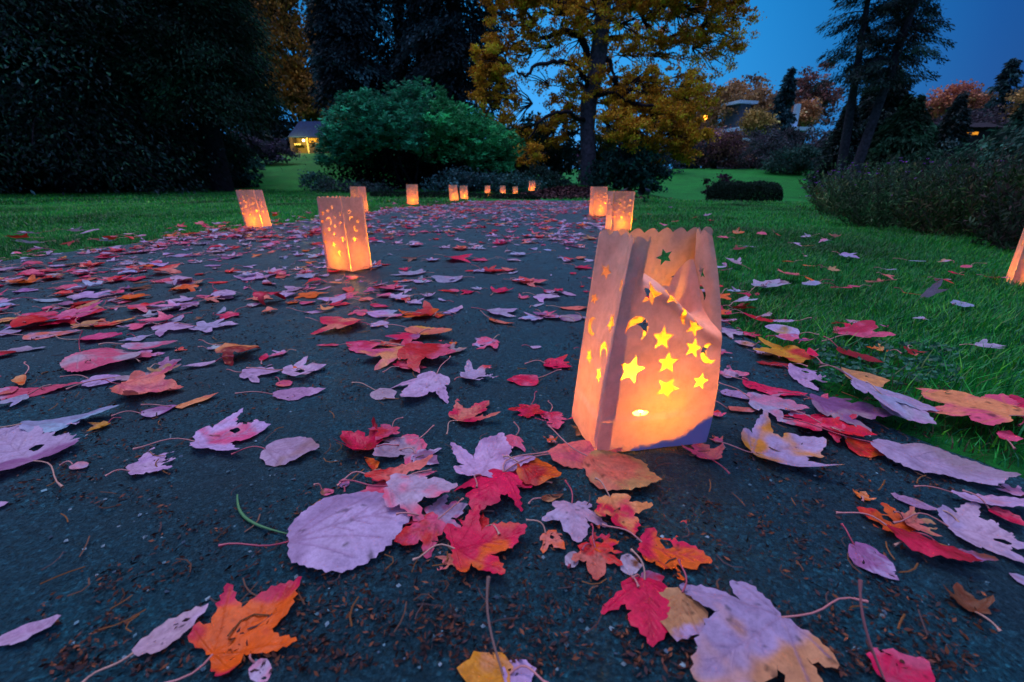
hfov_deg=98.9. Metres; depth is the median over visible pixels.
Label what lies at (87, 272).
maple leaf
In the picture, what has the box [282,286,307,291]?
maple leaf
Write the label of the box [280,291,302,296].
maple leaf
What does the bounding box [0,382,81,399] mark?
leaf
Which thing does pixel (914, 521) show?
maple leaf
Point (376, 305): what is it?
leaf
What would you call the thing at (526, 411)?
maple leaf
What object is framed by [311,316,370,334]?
maple leaf
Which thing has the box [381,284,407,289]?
maple leaf
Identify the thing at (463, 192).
paper lantern
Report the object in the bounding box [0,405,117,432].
leaf
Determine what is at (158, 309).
leaf
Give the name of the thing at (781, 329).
leaf
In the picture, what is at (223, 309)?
leaf
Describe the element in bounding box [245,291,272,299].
maple leaf
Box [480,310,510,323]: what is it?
leaf
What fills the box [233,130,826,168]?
woods
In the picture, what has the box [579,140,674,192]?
shrub
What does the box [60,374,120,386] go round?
leaf
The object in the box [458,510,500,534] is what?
maple leaf
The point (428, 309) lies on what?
maple leaf
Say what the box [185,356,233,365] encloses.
leaf
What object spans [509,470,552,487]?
maple leaf
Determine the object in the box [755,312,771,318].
leaf
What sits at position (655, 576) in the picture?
leaf
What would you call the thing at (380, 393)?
leaf
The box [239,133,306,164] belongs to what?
shrub
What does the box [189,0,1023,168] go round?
sky
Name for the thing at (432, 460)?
maple leaf
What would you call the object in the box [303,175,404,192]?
shrub
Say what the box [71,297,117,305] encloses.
maple leaf
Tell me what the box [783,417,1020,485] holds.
leaf
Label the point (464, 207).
fallen leaves
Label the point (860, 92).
pine tree
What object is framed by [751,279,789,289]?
maple leaf
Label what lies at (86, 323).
maple leaf
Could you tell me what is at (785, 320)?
leaf
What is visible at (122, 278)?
maple leaf
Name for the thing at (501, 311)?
maple leaf
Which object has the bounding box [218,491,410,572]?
leaf
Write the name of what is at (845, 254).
maple leaf
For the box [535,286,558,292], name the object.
leaf
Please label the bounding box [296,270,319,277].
maple leaf
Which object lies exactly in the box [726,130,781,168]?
shrub
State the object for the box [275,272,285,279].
leaf
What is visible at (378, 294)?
leaf
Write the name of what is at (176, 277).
maple leaf
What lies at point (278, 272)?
maple leaf
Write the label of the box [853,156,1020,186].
perennial plant
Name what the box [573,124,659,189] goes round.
shrub
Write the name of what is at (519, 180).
shrub
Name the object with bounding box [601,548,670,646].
maple leaf
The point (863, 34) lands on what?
pine tree
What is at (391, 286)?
maple leaf
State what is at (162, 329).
maple leaf
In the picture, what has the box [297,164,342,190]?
shrub
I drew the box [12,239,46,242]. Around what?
maple leaf
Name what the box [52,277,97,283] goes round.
leaf
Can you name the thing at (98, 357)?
leaf
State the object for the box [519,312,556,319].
maple leaf
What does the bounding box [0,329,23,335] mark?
leaf
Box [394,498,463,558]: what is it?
maple leaf
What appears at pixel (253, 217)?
paper lantern
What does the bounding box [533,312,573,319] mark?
leaf
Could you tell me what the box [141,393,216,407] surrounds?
leaf
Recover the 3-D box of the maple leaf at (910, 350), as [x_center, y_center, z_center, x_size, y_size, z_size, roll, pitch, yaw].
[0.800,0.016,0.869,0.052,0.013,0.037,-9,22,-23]
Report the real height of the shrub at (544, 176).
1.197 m
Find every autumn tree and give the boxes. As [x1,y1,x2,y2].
[652,78,719,168]
[669,82,724,168]
[699,71,795,131]
[736,106,782,156]
[792,97,825,126]
[794,59,846,133]
[916,93,943,121]
[925,78,995,118]
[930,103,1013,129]
[938,91,1009,115]
[997,88,1023,122]
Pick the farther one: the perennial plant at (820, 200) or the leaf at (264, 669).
the perennial plant at (820, 200)
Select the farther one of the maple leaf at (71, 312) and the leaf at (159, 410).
the maple leaf at (71, 312)
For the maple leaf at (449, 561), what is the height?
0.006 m
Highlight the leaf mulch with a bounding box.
[484,185,671,199]
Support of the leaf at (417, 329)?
on the path
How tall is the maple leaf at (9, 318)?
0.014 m
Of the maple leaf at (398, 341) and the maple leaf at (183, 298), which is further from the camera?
the maple leaf at (183, 298)
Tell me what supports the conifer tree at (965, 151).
on the lawn at (682, 185)
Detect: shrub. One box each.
[201,131,264,187]
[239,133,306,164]
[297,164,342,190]
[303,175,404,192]
[418,165,513,191]
[475,169,551,192]
[485,120,564,182]
[517,161,576,188]
[522,111,599,183]
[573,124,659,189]
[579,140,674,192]
[595,120,620,186]
[651,134,685,172]
[662,138,718,168]
[690,124,756,168]
[700,170,735,200]
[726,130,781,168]
[734,122,832,169]
[760,141,821,174]
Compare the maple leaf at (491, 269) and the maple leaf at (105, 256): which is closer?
the maple leaf at (491, 269)
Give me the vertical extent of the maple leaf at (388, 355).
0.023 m
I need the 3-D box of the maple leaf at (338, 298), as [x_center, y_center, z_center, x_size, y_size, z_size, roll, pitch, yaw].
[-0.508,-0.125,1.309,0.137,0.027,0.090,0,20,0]
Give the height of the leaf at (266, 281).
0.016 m
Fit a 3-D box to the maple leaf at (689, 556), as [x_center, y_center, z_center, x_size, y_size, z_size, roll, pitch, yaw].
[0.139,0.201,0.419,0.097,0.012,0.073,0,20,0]
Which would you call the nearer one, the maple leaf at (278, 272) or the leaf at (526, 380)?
the leaf at (526, 380)
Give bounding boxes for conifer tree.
[0,0,144,195]
[0,0,191,188]
[0,0,248,195]
[0,0,281,192]
[73,0,287,191]
[217,1,302,150]
[297,0,369,127]
[303,0,398,131]
[362,0,449,125]
[387,0,518,168]
[763,66,798,168]
[804,98,863,190]
[821,65,915,152]
[827,90,945,188]
[926,118,1022,179]
[931,88,973,160]
[958,120,1023,187]
[971,58,1023,117]
[1007,100,1023,127]
[1008,77,1023,111]
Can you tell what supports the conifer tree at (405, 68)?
on the lawn at (682, 185)
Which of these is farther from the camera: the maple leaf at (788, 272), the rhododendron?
the rhododendron
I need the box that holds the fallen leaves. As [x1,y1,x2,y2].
[0,199,986,506]
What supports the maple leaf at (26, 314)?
on the path
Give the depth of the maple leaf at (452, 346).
0.93 m
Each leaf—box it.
[0,297,17,302]
[0,305,19,310]
[0,309,48,316]
[0,317,18,321]
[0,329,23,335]
[0,329,79,339]
[0,346,43,351]
[0,351,15,354]
[0,375,18,394]
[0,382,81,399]
[0,384,51,405]
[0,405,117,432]
[0,412,91,487]
[0,615,60,645]
[2,233,42,237]
[5,288,37,291]
[8,274,44,282]
[10,300,106,320]
[10,312,58,326]
[11,361,29,384]
[12,231,45,233]
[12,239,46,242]
[12,297,61,301]
[21,259,43,265]
[22,262,86,267]
[22,266,44,275]
[31,307,57,315]
[39,311,90,325]
[46,282,77,288]
[49,332,121,339]
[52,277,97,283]
[52,299,100,308]
[56,270,96,273]
[59,461,88,468]
[60,330,141,371]
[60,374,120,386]
[65,279,113,289]
[66,368,164,389]
[67,290,111,299]
[70,319,120,327]
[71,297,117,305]
[71,317,104,327]
[73,254,118,257]
[82,604,207,681]
[87,417,120,430]
[89,264,138,269]
[91,317,135,324]
[97,247,127,252]
[97,275,129,280]
[97,301,165,311]
[99,340,177,348]
[101,362,183,394]
[105,447,174,476]
[107,306,180,310]
[108,296,123,301]
[111,270,146,273]
[111,405,175,416]
[116,284,150,290]
[116,289,146,298]
[118,263,181,272]
[118,321,151,329]
[119,334,152,340]
[123,274,152,280]
[126,348,164,362]
[132,310,163,317]
[133,408,269,450]
[138,311,192,321]
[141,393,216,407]
[147,363,180,372]
[148,322,194,336]
[149,277,172,283]
[149,356,180,367]
[150,299,197,306]
[153,272,196,284]
[155,314,183,325]
[165,279,213,289]
[165,296,204,301]
[167,576,301,681]
[169,282,198,291]
[174,298,224,309]
[174,318,237,332]
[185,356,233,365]
[198,339,259,365]
[211,285,239,297]
[213,307,225,314]
[217,290,233,298]
[217,305,251,318]
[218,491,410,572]
[226,364,279,382]
[231,436,318,466]
[233,272,275,282]
[235,387,324,400]
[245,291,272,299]
[246,286,285,304]
[246,356,325,375]
[249,653,271,681]
[258,274,275,283]
[259,353,268,364]
[268,267,289,274]
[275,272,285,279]
[275,377,291,385]
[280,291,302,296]
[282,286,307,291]
[286,307,324,313]
[289,300,314,303]
[294,291,324,298]
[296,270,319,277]
[300,286,330,290]
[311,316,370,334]
[317,292,366,302]
[318,300,349,305]
[319,343,350,345]
[327,291,358,303]
[333,417,398,449]
[337,454,432,485]
[341,471,457,521]
[342,281,353,291]
[346,341,400,352]
[348,307,369,315]
[352,382,396,399]
[355,310,396,317]
[355,346,403,369]
[360,469,431,492]
[361,299,388,306]
[364,457,379,469]
[366,292,391,296]
[367,316,398,327]
[368,417,402,439]
[370,340,455,372]
[372,260,390,265]
[372,425,434,463]
[376,292,412,298]
[376,311,420,316]
[377,324,451,334]
[380,280,399,288]
[380,339,400,346]
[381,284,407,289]
[382,359,425,372]
[386,328,429,344]
[390,356,450,403]
[393,277,430,281]
[394,269,433,274]
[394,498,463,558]
[396,494,467,527]
[398,300,455,317]
[399,447,440,464]
[412,505,526,574]
[431,275,473,282]
[432,305,462,315]
[434,254,472,262]
[435,554,454,569]
[438,340,450,347]
[446,398,499,434]
[449,342,466,351]
[450,432,535,488]
[454,359,496,380]
[454,451,546,511]
[457,651,547,681]
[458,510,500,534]
[471,307,516,316]
[472,334,499,348]
[474,265,502,271]
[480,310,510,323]
[486,576,536,681]
[490,286,512,295]
[499,267,515,271]
[503,279,545,286]
[503,455,561,485]
[504,440,620,471]
[505,421,525,451]
[507,369,561,385]
[508,391,546,417]
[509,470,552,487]
[510,252,540,254]
[512,276,533,285]
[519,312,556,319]
[524,354,571,369]
[525,292,560,301]
[526,519,564,552]
[528,493,562,503]
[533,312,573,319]
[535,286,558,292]
[535,309,555,316]
[535,400,573,428]
[542,480,606,541]
[546,305,586,309]
[548,425,662,490]
[554,289,575,295]
[555,314,584,320]
[563,263,590,268]
[565,551,578,567]
[571,425,580,435]
[571,523,622,579]
[581,524,620,553]
[594,477,652,534]
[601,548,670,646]
[602,520,711,579]
[620,553,641,587]
[631,570,664,581]
[658,559,707,641]
[679,580,868,681]
[681,443,729,473]
[704,288,730,299]
[715,410,843,466]
[716,401,755,411]
[718,382,808,421]
[718,389,749,398]
[719,373,807,395]
[720,365,748,378]
[721,305,751,314]
[721,327,742,338]
[722,302,755,308]
[725,309,772,321]
[727,257,749,268]
[729,296,756,305]
[735,340,762,345]
[736,327,759,336]
[747,347,779,357]
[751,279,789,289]
[754,337,818,362]
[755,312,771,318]
[756,361,807,366]
[765,280,788,284]
[765,324,818,334]
[765,334,798,340]
[770,363,830,390]
[773,317,811,321]
[778,269,802,275]
[778,391,893,431]
[783,410,843,431]
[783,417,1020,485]
[784,414,845,442]
[785,407,876,435]
[802,279,833,284]
[803,393,828,399]
[807,348,822,362]
[819,363,937,417]
[819,365,889,386]
[821,320,895,341]
[823,336,881,361]
[824,283,852,287]
[831,427,884,457]
[832,251,858,257]
[836,511,982,561]
[840,523,898,579]
[857,502,933,539]
[858,579,934,681]
[865,381,935,423]
[866,343,901,353]
[891,493,959,521]
[891,501,1023,562]
[892,541,997,561]
[893,506,940,535]
[903,345,924,354]
[913,485,1023,506]
[917,388,1023,425]
[918,279,947,299]
[943,582,1001,630]
[951,300,973,306]
[959,339,1003,348]
[962,490,1023,525]
[996,483,1023,495]
[997,430,1022,449]
[1008,394,1023,425]
[1009,573,1023,584]
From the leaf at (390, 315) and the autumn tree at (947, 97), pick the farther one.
the autumn tree at (947, 97)
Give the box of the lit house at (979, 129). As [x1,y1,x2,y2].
[931,123,1003,148]
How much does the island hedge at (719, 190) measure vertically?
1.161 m
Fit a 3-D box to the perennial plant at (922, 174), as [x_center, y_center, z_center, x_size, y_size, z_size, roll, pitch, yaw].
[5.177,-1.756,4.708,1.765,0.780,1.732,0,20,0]
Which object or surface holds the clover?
on the lawn at (682, 185)
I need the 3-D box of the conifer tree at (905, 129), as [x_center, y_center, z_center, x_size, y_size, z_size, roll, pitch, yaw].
[24.080,-11.763,27.887,6.897,7.247,7.212,19,27,41]
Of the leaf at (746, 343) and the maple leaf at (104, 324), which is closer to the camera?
the leaf at (746, 343)
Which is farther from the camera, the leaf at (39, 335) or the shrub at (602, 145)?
the shrub at (602, 145)
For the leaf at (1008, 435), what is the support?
on the lawn at (682, 185)
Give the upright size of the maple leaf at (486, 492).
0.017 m
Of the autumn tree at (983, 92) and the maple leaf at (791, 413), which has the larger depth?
the autumn tree at (983, 92)
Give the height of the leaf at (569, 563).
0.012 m
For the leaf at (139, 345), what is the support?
on the path
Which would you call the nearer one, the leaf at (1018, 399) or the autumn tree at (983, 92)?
the leaf at (1018, 399)
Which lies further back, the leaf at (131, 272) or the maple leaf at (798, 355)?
the leaf at (131, 272)
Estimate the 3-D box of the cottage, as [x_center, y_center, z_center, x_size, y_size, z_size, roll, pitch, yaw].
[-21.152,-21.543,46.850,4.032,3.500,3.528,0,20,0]
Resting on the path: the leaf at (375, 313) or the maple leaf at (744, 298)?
the leaf at (375, 313)
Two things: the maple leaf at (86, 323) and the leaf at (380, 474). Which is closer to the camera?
the leaf at (380, 474)
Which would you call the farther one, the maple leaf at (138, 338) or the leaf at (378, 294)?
the leaf at (378, 294)
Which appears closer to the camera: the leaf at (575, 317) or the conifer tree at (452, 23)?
the leaf at (575, 317)
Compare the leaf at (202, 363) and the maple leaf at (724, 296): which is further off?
the maple leaf at (724, 296)
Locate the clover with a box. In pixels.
[809,339,963,385]
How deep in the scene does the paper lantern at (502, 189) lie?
12.43 m
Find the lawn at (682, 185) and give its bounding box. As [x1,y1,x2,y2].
[0,153,1023,478]
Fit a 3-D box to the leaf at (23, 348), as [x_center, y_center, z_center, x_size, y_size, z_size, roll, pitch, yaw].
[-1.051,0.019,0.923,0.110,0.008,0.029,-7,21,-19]
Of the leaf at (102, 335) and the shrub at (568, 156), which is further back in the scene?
the shrub at (568, 156)
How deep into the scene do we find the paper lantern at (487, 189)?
11.87 m
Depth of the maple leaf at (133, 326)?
1.07 m
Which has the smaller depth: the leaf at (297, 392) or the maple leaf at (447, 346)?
the leaf at (297, 392)
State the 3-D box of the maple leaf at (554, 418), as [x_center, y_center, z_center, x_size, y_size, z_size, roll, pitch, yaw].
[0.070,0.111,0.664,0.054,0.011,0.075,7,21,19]
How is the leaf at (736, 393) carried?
on the path
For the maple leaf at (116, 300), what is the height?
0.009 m
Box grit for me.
[0,247,990,670]
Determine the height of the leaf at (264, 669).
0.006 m
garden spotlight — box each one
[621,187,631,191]
[638,186,650,200]
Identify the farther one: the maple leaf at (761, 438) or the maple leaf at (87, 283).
the maple leaf at (87, 283)
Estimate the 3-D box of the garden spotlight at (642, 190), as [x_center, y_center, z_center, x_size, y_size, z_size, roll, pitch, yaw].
[2.475,-2.710,8.164,0.261,0.344,0.170,-15,25,-36]
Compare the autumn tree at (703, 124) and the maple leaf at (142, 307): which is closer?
the maple leaf at (142, 307)
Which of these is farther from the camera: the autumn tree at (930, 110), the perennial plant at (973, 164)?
the autumn tree at (930, 110)
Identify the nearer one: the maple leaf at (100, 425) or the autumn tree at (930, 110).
the maple leaf at (100, 425)
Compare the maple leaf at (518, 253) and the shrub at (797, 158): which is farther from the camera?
the shrub at (797, 158)
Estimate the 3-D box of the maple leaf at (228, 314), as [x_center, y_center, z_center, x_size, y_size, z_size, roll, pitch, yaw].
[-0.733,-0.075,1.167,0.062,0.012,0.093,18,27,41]
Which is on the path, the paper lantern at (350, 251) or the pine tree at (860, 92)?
the paper lantern at (350, 251)
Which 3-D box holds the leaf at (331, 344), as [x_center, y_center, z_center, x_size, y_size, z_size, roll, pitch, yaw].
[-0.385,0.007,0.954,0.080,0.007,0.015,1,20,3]
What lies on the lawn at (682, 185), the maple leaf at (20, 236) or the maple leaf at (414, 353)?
the maple leaf at (20, 236)
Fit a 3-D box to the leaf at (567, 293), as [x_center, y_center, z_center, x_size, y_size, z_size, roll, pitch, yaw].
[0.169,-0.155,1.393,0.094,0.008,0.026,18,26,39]
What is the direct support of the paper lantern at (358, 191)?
on the lawn at (682, 185)
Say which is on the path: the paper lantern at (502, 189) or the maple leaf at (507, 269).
the maple leaf at (507, 269)
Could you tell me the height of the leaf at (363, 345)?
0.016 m
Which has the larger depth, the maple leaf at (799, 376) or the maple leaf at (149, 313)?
the maple leaf at (149, 313)
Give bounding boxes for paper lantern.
[236,190,271,226]
[317,196,371,271]
[350,186,367,210]
[406,184,418,204]
[448,185,458,200]
[460,186,467,198]
[485,185,489,193]
[500,186,505,193]
[513,186,517,192]
[529,181,534,190]
[572,227,721,451]
[589,186,607,215]
[605,191,634,230]
[1006,229,1023,285]
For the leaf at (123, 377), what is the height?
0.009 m
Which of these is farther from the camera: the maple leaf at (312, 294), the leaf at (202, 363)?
the maple leaf at (312, 294)
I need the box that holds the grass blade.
[236,494,287,533]
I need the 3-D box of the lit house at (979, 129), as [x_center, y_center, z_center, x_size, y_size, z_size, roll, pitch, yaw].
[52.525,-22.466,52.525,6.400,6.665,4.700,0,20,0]
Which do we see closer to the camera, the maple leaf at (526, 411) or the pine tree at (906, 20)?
the maple leaf at (526, 411)
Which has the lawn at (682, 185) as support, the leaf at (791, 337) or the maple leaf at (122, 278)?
the leaf at (791, 337)
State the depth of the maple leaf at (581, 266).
1.81 m
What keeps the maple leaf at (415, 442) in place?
on the path
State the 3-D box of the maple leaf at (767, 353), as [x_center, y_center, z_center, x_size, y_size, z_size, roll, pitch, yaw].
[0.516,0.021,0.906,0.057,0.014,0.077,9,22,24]
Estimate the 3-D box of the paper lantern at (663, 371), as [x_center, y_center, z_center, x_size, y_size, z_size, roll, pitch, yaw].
[0.190,-0.004,0.585,0.188,0.277,0.105,-3,20,-8]
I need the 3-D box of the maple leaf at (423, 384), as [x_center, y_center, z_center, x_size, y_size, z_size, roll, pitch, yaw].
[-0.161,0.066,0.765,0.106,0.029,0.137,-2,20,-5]
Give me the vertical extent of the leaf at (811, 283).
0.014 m
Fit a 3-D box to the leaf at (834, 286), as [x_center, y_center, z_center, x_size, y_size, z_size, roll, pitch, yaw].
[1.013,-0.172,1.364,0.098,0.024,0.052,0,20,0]
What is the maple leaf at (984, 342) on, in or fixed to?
on the lawn at (682, 185)
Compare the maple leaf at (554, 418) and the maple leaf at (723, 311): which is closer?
the maple leaf at (554, 418)
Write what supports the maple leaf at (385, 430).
on the path
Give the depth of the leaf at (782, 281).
1.43 m
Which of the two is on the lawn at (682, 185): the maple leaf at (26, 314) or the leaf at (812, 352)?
the leaf at (812, 352)
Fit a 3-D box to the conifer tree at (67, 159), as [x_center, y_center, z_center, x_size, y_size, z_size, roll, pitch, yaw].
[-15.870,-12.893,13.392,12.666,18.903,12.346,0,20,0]
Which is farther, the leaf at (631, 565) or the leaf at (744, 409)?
the leaf at (744, 409)
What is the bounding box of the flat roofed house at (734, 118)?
[717,100,813,168]
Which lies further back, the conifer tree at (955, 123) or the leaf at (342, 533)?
the conifer tree at (955, 123)
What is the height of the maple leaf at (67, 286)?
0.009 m
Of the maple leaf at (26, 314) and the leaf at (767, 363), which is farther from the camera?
the maple leaf at (26, 314)
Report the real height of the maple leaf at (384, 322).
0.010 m
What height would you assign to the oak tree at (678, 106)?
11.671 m
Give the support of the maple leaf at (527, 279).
on the path
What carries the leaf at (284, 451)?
on the path
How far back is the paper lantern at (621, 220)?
3.08 m
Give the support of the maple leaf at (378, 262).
on the path
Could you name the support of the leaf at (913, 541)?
on the path
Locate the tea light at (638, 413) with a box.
[633,410,647,415]
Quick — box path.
[0,200,1023,681]
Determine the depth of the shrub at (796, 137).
41.27 m
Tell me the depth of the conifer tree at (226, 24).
15.05 m
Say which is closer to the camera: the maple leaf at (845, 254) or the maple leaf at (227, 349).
the maple leaf at (227, 349)
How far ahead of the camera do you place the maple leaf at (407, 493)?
0.48 m
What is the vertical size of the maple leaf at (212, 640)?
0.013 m
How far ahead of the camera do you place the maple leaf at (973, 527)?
0.45 m
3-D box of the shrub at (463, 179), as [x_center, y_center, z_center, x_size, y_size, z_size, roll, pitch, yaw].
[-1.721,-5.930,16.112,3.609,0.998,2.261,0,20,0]
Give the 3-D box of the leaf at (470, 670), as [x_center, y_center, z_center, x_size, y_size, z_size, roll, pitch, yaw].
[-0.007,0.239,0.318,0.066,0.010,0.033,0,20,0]
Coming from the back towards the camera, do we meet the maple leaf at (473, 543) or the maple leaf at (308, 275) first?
the maple leaf at (308, 275)
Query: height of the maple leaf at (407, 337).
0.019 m
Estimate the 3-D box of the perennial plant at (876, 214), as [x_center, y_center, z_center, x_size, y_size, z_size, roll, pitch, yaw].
[2.933,-1.105,3.313,1.014,0.562,1.063,0,20,0]
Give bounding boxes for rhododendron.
[308,76,526,188]
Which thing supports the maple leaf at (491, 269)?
on the path
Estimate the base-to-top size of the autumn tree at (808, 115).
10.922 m
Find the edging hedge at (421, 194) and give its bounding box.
[369,190,540,199]
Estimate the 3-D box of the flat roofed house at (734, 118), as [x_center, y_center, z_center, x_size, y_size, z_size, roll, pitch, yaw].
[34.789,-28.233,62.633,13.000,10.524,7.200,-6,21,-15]
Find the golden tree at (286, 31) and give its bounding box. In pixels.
[245,0,346,124]
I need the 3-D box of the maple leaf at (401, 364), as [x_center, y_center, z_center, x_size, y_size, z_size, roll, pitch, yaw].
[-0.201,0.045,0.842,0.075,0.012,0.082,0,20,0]
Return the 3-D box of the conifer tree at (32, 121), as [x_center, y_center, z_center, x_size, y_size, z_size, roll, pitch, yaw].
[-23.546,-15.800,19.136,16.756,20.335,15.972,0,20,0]
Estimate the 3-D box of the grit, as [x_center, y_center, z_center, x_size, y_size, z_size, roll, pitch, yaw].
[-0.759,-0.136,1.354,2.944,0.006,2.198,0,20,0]
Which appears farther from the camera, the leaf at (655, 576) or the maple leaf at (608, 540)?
the maple leaf at (608, 540)
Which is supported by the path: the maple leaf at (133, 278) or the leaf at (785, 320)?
the maple leaf at (133, 278)
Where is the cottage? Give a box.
[288,121,328,152]
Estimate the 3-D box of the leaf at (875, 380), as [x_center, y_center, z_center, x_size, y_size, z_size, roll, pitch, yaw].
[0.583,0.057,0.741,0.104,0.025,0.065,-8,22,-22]
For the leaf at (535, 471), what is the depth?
0.53 m
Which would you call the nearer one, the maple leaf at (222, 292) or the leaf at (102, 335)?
the leaf at (102, 335)
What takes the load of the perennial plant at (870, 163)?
on the lawn at (682, 185)
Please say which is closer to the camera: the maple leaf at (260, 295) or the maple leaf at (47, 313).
the maple leaf at (47, 313)
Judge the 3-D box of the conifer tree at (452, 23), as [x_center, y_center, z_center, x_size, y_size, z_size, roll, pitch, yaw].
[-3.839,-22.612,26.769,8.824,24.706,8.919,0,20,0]
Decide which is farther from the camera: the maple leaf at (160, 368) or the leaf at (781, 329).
the leaf at (781, 329)
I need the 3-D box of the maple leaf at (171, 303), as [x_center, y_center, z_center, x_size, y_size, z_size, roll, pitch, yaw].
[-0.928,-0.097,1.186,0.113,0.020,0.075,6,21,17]
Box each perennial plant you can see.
[796,148,969,202]
[796,161,930,217]
[807,160,893,198]
[820,155,996,229]
[834,148,1003,221]
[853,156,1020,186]
[888,147,1023,240]
[906,137,1023,200]
[926,137,1023,216]
[953,179,1023,251]
[959,150,1023,201]
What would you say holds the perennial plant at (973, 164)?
on the lawn at (682, 185)
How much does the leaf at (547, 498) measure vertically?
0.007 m
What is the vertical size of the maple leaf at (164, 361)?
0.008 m
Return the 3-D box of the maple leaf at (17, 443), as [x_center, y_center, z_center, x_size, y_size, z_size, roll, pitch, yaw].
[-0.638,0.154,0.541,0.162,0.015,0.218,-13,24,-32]
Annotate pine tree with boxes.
[809,0,906,180]
[838,0,956,179]
[840,0,944,98]
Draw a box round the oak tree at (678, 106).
[465,0,766,184]
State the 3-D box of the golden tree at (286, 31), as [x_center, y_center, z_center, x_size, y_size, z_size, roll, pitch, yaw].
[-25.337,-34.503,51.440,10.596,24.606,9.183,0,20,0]
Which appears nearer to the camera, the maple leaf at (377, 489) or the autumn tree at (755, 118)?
the maple leaf at (377, 489)
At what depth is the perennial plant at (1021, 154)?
3.63 m
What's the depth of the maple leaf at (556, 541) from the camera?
0.44 m
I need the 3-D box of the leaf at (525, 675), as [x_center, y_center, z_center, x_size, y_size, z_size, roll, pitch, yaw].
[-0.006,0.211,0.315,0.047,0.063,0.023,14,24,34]
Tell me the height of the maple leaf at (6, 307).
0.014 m
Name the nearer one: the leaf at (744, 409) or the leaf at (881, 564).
the leaf at (881, 564)
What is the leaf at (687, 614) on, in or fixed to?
on the maple leaf at (646, 602)
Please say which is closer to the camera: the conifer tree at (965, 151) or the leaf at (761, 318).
the leaf at (761, 318)
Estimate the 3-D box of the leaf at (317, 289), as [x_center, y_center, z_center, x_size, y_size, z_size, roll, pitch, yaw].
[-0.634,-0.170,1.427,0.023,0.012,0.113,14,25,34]
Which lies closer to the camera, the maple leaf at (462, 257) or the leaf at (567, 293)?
the leaf at (567, 293)
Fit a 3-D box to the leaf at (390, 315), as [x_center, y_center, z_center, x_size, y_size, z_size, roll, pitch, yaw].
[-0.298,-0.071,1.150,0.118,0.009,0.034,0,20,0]
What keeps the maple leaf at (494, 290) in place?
on the path
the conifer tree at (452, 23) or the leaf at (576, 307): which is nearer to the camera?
the leaf at (576, 307)
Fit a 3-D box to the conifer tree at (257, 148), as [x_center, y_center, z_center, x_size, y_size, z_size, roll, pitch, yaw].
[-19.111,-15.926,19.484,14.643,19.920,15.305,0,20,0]
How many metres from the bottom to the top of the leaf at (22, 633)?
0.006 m
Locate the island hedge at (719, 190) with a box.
[704,180,783,201]
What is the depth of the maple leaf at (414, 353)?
0.86 m
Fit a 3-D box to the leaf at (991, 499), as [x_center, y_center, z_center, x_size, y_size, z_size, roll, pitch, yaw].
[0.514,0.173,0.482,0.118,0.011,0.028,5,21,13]
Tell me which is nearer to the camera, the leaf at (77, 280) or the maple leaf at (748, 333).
the maple leaf at (748, 333)
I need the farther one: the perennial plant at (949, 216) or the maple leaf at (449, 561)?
the perennial plant at (949, 216)
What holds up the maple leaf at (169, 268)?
on the path
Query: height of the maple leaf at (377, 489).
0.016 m
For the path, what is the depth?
0.51 m
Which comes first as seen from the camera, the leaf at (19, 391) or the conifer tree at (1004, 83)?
the leaf at (19, 391)
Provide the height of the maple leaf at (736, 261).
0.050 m
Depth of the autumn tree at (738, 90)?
62.01 m
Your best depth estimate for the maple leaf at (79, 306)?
1.25 m
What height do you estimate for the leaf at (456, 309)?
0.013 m
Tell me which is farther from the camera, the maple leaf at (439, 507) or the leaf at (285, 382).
the leaf at (285, 382)
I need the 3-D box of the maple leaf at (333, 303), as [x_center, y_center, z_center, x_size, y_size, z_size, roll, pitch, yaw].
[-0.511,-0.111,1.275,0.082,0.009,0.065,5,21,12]
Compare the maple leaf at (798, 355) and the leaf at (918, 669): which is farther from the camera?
the maple leaf at (798, 355)
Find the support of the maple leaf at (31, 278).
on the path
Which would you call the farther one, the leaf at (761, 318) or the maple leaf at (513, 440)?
the leaf at (761, 318)
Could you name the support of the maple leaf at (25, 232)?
on the lawn at (682, 185)
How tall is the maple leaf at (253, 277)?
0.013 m
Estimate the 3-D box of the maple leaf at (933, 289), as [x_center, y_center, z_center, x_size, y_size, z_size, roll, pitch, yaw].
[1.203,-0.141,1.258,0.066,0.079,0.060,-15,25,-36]
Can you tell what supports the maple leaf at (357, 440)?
on the path
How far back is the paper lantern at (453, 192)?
8.01 m
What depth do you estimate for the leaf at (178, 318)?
1.13 m
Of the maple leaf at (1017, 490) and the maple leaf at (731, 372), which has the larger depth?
the maple leaf at (731, 372)
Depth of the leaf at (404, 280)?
1.56 m
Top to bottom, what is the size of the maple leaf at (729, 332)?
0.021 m
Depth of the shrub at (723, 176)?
20.64 m
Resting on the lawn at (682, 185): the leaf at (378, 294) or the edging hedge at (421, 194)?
the edging hedge at (421, 194)
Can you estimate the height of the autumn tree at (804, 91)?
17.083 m
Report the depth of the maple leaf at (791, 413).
0.65 m
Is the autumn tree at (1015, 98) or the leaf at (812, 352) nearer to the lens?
the leaf at (812, 352)
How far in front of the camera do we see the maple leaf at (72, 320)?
1.10 m
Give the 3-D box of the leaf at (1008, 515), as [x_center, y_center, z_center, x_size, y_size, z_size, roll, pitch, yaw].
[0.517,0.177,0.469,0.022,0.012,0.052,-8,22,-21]

